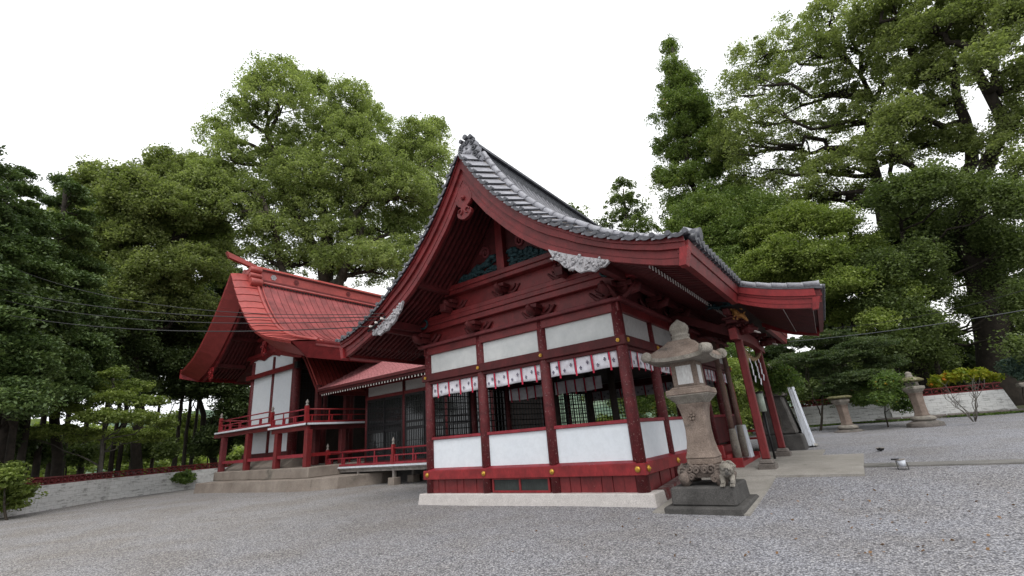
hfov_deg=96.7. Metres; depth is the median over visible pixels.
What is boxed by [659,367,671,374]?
valance curtain
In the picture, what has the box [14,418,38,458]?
grove bush
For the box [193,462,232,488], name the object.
block wall
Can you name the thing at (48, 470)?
grove tree
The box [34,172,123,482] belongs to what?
conifer
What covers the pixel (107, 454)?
valley bush
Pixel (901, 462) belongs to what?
floodlight
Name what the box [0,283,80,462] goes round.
grove tree
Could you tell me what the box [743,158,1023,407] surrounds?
broadleaf tree
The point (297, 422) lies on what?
sanctuary
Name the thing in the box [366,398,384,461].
lattice door
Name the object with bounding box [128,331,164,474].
grove tree
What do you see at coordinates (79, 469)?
grove tree
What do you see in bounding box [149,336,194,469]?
grove tree
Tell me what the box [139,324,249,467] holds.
evergreen tree
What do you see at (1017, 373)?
bluegreen shrub
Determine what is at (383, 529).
ground
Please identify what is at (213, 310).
cable
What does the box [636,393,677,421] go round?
broadleaf tree
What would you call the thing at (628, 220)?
broadleaf tree
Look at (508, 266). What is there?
worship hall
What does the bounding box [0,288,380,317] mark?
cable
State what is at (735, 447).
wooden post
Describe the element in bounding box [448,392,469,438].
lattice door
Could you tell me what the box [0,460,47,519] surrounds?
maple bush
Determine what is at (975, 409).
bare shrub
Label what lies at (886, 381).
shrub
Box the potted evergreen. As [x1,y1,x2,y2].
[739,358,805,429]
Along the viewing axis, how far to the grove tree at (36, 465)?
26.48 m
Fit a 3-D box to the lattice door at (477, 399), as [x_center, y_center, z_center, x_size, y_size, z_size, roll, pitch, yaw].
[-1.338,5.476,19.321,1.250,3.030,0.040,-17,-22,34]
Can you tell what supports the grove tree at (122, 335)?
on the ground
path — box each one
[652,476,775,515]
[735,453,864,477]
[760,449,824,456]
[864,459,1023,467]
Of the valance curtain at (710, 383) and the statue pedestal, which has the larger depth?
the valance curtain at (710, 383)
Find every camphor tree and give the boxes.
[169,49,457,288]
[704,0,932,394]
[841,0,1023,405]
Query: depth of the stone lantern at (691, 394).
8.53 m
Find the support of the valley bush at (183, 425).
on the ground
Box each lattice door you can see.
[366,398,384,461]
[384,395,402,460]
[405,391,424,458]
[424,390,445,457]
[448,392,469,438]
[476,390,491,432]
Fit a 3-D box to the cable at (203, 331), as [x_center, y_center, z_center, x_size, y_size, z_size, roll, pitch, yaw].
[-13.657,1.061,16.575,20.192,3.850,0.032,-11,-19,18]
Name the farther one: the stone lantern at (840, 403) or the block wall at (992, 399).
the block wall at (992, 399)
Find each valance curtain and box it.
[433,376,477,397]
[486,365,540,388]
[509,385,542,402]
[550,350,618,377]
[554,375,601,395]
[592,388,622,402]
[629,350,653,371]
[635,382,672,395]
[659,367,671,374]
[704,368,715,382]
[706,380,713,386]
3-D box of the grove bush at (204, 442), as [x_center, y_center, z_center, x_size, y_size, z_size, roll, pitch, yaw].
[-26.719,15.671,39.939,6.576,7.252,4.208,-17,-22,34]
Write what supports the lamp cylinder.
on the path at (837, 465)
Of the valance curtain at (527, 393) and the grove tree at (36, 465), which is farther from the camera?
the grove tree at (36, 465)
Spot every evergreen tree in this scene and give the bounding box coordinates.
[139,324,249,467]
[654,182,792,399]
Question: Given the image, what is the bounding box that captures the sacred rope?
[744,347,764,384]
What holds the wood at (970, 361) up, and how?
on the ground
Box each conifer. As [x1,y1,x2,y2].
[0,143,68,420]
[0,165,109,464]
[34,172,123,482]
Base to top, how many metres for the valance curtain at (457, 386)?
0.415 m
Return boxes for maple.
[764,328,915,430]
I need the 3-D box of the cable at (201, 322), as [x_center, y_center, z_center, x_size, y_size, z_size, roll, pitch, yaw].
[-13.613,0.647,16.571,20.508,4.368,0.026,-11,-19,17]
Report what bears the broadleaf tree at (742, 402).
on the ground
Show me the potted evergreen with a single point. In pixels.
(779, 376)
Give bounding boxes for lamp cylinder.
[755,391,775,458]
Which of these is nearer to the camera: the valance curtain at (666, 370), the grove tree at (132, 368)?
the valance curtain at (666, 370)
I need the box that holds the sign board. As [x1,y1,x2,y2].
[788,386,817,445]
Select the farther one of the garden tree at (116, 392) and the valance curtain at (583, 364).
the garden tree at (116, 392)
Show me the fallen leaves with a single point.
(987, 548)
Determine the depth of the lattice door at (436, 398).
20.81 m
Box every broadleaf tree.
[45,142,247,475]
[568,202,594,411]
[582,396,655,426]
[592,176,661,416]
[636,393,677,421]
[666,357,761,435]
[712,342,796,433]
[726,196,936,369]
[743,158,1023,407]
[848,228,902,376]
[872,226,961,392]
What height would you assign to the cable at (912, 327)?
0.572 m
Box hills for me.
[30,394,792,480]
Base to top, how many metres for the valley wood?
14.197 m
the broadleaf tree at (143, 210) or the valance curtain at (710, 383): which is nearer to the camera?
the valance curtain at (710, 383)
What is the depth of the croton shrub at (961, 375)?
24.13 m
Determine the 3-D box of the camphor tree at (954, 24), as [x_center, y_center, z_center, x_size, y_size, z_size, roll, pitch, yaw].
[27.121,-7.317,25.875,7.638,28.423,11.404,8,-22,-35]
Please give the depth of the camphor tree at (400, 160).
43.89 m
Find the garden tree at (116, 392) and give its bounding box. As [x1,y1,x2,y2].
[26,365,179,477]
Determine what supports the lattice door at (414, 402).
in the connecting hall
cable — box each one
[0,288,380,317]
[0,299,374,323]
[7,265,383,314]
[10,315,368,331]
[788,310,1023,341]
[836,290,1022,327]
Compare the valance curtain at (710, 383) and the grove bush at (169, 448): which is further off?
the grove bush at (169, 448)
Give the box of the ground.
[0,405,1023,575]
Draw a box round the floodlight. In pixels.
[891,458,908,469]
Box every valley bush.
[67,424,125,473]
[105,425,180,462]
[147,409,200,470]
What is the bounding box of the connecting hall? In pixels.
[317,361,542,484]
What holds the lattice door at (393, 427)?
in the connecting hall
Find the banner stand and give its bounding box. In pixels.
[732,383,753,457]
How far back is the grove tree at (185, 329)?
40.47 m
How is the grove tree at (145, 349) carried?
on the ground
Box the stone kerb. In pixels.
[875,408,1023,420]
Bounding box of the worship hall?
[335,134,825,507]
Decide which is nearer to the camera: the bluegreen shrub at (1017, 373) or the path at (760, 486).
the path at (760, 486)
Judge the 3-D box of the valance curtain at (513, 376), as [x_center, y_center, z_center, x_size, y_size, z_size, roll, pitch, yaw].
[0.014,2.305,11.686,1.750,0.415,0.050,-17,-22,34]
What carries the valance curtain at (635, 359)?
hanging from the worship hall
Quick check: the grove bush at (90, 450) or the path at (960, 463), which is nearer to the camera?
the path at (960, 463)
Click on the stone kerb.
(945, 415)
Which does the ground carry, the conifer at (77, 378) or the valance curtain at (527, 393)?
the conifer at (77, 378)
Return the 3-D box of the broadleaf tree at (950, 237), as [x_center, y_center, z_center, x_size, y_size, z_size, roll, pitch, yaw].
[25.323,1.986,27.462,6.213,11.724,3.494,-11,-19,19]
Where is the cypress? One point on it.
(686, 110)
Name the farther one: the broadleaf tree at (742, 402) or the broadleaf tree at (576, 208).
the broadleaf tree at (576, 208)
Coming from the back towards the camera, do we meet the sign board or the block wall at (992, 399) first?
the block wall at (992, 399)
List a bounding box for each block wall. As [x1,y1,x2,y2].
[0,477,42,517]
[35,471,112,511]
[108,464,195,499]
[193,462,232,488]
[746,399,891,429]
[889,382,1017,417]
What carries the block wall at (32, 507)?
on the ground
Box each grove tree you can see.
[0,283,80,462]
[0,321,58,428]
[17,287,89,466]
[31,313,117,484]
[44,360,97,476]
[62,304,123,481]
[76,290,127,473]
[92,289,165,471]
[97,283,168,472]
[111,311,165,476]
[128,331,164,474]
[146,287,220,467]
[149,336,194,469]
[155,295,218,469]
[163,280,214,466]
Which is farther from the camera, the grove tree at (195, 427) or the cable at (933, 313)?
the grove tree at (195, 427)
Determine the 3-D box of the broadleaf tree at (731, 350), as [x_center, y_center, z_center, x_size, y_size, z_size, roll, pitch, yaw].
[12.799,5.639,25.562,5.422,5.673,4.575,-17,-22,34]
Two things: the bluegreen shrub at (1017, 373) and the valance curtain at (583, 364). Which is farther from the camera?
the bluegreen shrub at (1017, 373)
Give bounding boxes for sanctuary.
[179,251,396,493]
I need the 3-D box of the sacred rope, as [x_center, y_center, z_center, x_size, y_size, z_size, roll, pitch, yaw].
[6.769,2.175,12.668,0.176,1.001,2.639,-17,-22,34]
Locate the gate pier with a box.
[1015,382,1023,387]
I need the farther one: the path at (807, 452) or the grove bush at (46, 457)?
the grove bush at (46, 457)
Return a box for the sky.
[0,0,1023,426]
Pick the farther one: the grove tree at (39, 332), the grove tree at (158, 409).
the grove tree at (158, 409)
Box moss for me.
[809,410,1023,426]
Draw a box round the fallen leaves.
[512,477,1014,556]
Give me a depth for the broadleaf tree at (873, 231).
29.76 m
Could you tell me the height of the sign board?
1.970 m
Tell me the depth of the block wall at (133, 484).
27.23 m
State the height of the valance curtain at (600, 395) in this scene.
0.455 m
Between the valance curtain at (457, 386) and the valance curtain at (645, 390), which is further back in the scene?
the valance curtain at (645, 390)
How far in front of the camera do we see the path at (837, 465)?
10.48 m
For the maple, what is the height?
5.194 m
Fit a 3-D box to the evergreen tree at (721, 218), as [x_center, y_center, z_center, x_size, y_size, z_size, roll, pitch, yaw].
[16.649,0.701,32.931,9.726,18.928,9.201,-17,-22,34]
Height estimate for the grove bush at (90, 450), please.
5.338 m
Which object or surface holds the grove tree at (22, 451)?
on the ground
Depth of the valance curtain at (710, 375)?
15.49 m
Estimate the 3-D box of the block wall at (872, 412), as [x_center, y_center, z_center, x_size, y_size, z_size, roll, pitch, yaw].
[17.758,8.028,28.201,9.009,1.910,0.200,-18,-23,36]
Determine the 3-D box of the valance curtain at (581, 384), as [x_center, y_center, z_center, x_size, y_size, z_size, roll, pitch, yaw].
[2.089,3.130,14.502,1.700,0.455,0.048,-17,-22,34]
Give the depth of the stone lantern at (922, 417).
18.31 m
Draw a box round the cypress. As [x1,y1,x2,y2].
[644,33,754,221]
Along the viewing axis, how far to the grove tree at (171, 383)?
38.98 m
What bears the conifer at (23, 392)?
on the ground
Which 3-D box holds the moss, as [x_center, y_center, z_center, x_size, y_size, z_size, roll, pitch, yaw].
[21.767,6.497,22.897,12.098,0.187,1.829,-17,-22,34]
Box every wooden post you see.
[710,341,742,457]
[719,344,748,456]
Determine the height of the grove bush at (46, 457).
4.887 m
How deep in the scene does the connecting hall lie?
21.68 m
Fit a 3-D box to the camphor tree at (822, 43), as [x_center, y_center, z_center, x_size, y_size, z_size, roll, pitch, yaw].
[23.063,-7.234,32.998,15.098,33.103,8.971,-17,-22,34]
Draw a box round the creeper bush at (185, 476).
[167,468,199,484]
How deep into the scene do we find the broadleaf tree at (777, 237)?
27.23 m
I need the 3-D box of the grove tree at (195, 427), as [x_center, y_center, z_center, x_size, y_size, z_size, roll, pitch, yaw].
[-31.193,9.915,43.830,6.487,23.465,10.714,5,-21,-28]
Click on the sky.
(563, 92)
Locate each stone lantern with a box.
[641,320,758,515]
[827,395,864,432]
[898,372,945,427]
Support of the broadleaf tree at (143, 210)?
on the ground
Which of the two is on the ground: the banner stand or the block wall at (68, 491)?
the block wall at (68, 491)
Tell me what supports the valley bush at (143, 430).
on the ground
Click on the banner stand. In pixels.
(750, 449)
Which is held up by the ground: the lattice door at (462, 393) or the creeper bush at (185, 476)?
the creeper bush at (185, 476)
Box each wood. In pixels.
[1,198,242,310]
[27,418,243,479]
[713,236,1023,412]
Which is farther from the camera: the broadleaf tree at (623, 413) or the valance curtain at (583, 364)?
the broadleaf tree at (623, 413)
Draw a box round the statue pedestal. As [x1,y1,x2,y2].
[762,392,809,451]
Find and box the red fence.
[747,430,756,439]
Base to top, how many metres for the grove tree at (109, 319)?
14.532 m
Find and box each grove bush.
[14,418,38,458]
[14,427,69,473]
[29,439,99,474]
[122,431,182,472]
[186,423,234,466]
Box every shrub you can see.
[848,369,914,426]
[926,366,1005,390]
[938,373,984,421]
[993,354,1023,399]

